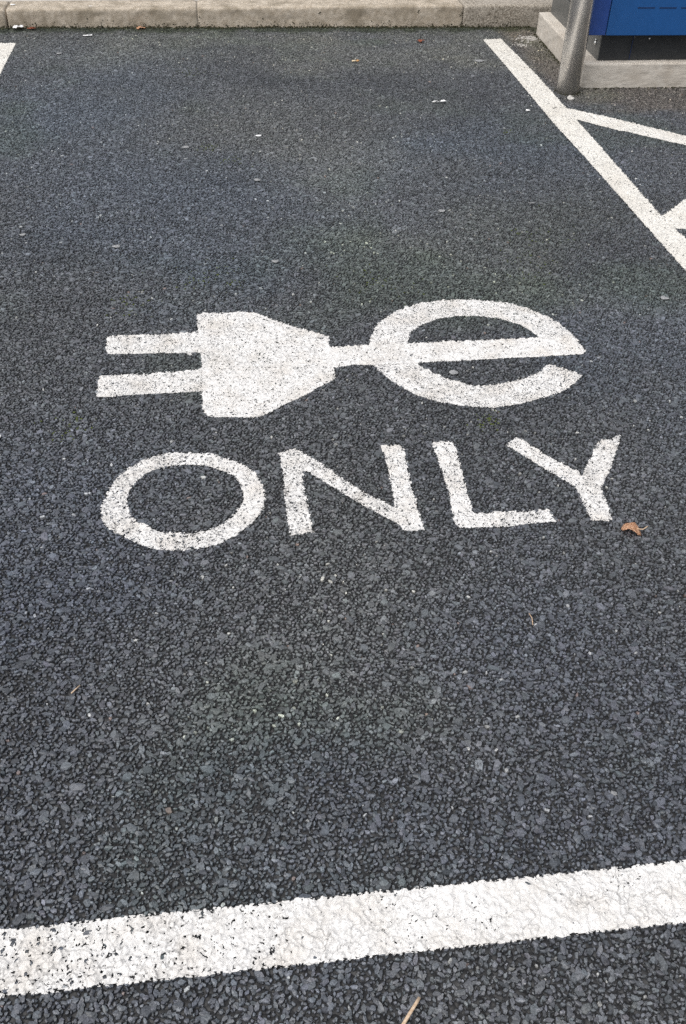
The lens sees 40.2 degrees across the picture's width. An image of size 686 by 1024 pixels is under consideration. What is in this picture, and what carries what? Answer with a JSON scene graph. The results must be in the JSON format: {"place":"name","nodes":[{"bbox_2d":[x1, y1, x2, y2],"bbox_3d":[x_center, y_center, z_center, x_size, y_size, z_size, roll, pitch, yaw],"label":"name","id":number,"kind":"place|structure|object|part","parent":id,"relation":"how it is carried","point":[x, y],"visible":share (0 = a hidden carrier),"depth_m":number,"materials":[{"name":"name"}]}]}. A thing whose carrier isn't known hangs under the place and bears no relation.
{"place":"outdoors","nodes":[
{"label":"outdoors","id":0,"kind":"place"},
{"bbox_2d":[0,0,197,3],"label":"footway","id":1,"kind":"structure","parent":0,"point":[9,1],"depth_m":5.21,"materials":[{"name":"grey concrete"}]},
{"bbox_2d":[0,26,685,1023],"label":"asphalt","id":2,"kind":"structure","parent":0,"point":[352,962],"depth_m":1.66,"materials":[{"name":"stone"}]},
{"bbox_2d":[0,1,8,28],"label":"kerb stone","id":3,"kind":"object","parent":2,"relation":"on","point":[4,5],"visible":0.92,"depth_m":5.07,"materials":[{"name":"concrete"}]},
{"bbox_2d":[0,43,15,73],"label":"painted line","id":4,"kind":"object","parent":2,"relation":"on","point":[8,50],"visible":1,"depth_m":4.74,"materials":[{"name":"white paint"}]},
{"bbox_2d":[6,0,197,28],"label":"kerb stone","id":5,"kind":"object","parent":2,"relation":"on","point":[129,13],"visible":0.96,"depth_m":5.12,"materials":[{"name":"concrete"}]},
{"bbox_2d":[101,452,264,550],"bbox_3d":[-0.356,-0.032,2.103,0.366,0.006,0.350,-3,41,-6],"label":"painted letter","id":6,"kind":"object","parent":2,"relation":"on","point":[250,515],"visible":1,"depth_m":2.08,"materials":[{"name":"white paint"}]},
{"bbox_2d":[0,10,530,29],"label":"gutter moss","id":7,"kind":"object","parent":2,"relation":"on","point":[274,26],"visible":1,"depth_m":5.23,"materials":[{"name":"green plant"}]},
{"bbox_2d":[34,68,581,441],"bbox_3d":[0.004,-1.176,3.462,1.602,0.005,3.118,0,40,-2],"label":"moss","id":8,"kind":"object","parent":2,"relation":"on","point":[489,418],"visible":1,"depth_m":2.90,"materials":[{"name":"green plant"}]},
{"bbox_2d":[197,0,462,27],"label":"kerb stone","id":9,"kind":"object","parent":2,"relation":"on","point":[336,13],"visible":0.92,"depth_m":5.25,"materials":[{"name":"concrete"}]},
{"bbox_2d":[96,298,585,417],"bbox_3d":[0.013,-0.438,2.595,1.344,0.007,0.587,-3,41,-6],"label":"plug symbol","id":10,"kind":"object","parent":2,"relation":"on","point":[455,349],"visible":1,"depth_m":2.58,"materials":[{"name":"white paint"}]},
{"bbox_2d":[0,860,685,997],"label":"painted line","id":11,"kind":"object","parent":2,"relation":"on","point":[540,912],"visible":1,"depth_m":1.37,"materials":[{"name":"white paint"}]},
{"bbox_2d":[278,444,424,535],"bbox_3d":[0.013,-0.056,2.146,0.306,0.005,0.322,-3,41,-6],"label":"painted letter","id":12,"kind":"object","parent":2,"relation":"on","point":[405,503],"visible":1,"depth_m":2.14,"materials":[{"name":"white paint"}]},
{"bbox_2d":[401,996,420,1023],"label":"dry stalk","id":13,"kind":"object","parent":2,"relation":"on","point":[410,1012],"visible":1,"depth_m":1.28,"materials":[{"name":"beige plant"}]},
{"bbox_2d":[449,370,457,374],"bbox_3d":[0.298,-0.378,2.531,0.025,0.002,0.023,-3,41,-6],"label":"chewing gum","id":14,"kind":"object","parent":2,"relation":"on","point":[453,372],"visible":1,"depth_m":2.53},
{"bbox_2d":[432,441,555,527],"bbox_3d":[0.341,-0.074,2.181,0.228,0.006,0.328,-3,41,-6],"label":"painted letter","id":15,"kind":"object","parent":2,"relation":"on","point":[455,508],"visible":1,"depth_m":2.10,"materials":[{"name":"white paint"}]},
{"bbox_2d":[459,0,552,27],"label":"kerb stone","id":16,"kind":"object","parent":2,"relation":"on","point":[521,13],"visible":0.3,"depth_m":5.34,"materials":[{"name":"concrete"}]},
{"bbox_2d":[511,35,540,42],"bbox_3d":[1.031,-2.619,5.196,0.158,0.010,0.158,26,46,25],"label":"mortar splash","id":17,"kind":"object","parent":2,"relation":"on","point":[528,38],"visible":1,"depth_m":5.20,"materials":[{"name":"white concrete"}]},
{"bbox_2d":[506,435,620,520],"bbox_3d":[0.561,-0.085,2.203,0.298,0.005,0.326,-3,41,-6],"label":"painted letter","id":18,"kind":"object","parent":2,"relation":"on","point":[597,513],"visible":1,"depth_m":2.22,"materials":[{"name":"white paint"}]},
{"bbox_2d":[556,0,594,94],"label":"bollard","id":19,"kind":"object","parent":2,"relation":"on","point":[580,14],"depth_m":4.31,"materials":[{"name":"silver metal"}]},
{"bbox_2d":[484,38,685,269],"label":"painted line","id":20,"kind":"object","parent":2,"relation":"on","point":[625,191],"visible":1,"depth_m":3.86,"materials":[{"name":"white paint"}]},
{"bbox_2d":[532,34,685,95],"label":"plinth grit","id":21,"kind":"object","parent":2,"relation":"on","point":[545,46],"visible":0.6,"depth_m":4.80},
{"bbox_2d":[536,12,685,88],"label":"concrete plinth","id":22,"kind":"structure","parent":2,"relation":"on","point":[551,31],"depth_m":4.53,"materials":[{"name":"grey concrete"}]},
{"bbox_2d":[551,0,685,60],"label":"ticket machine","id":23,"kind":"object","parent":22,"relation":"on","point":[637,29],"visible":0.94,"depth_m":4.41,"materials":[{"name":"metal"}]},
{"bbox_3d":[1.579,-2.807,3.980,0.665,1.430,0.037,-3,41,-6],"label":"door","id":24,"kind":"part","parent":23,"relation":"part of","materials":[{"name":"blue metal"}]},
{"bbox_2d":[565,108,685,144],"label":"painted line","id":25,"kind":"object","parent":2,"relation":"on","point":[643,130],"visible":1,"depth_m":4.11,"materials":[{"name":"white paint"}]},
{"bbox_2d":[621,522,647,535],"bbox_3d":[0.635,0.036,2.047,0.051,0.018,0.031,21,44,21],"label":"fallen leaf","id":26,"kind":"object","parent":2,"relation":"on","point":[633,526],"visible":1,"depth_m":2.04,"materials":[{"name":"beige"}]},
{"bbox_2d":[662,199,685,228],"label":"painted line","id":27,"kind":"object","parent":2,"relation":"on","point":[677,222],"visible":1,"depth_m":3.37,"materials":[{"name":"white paint"}]}
]}

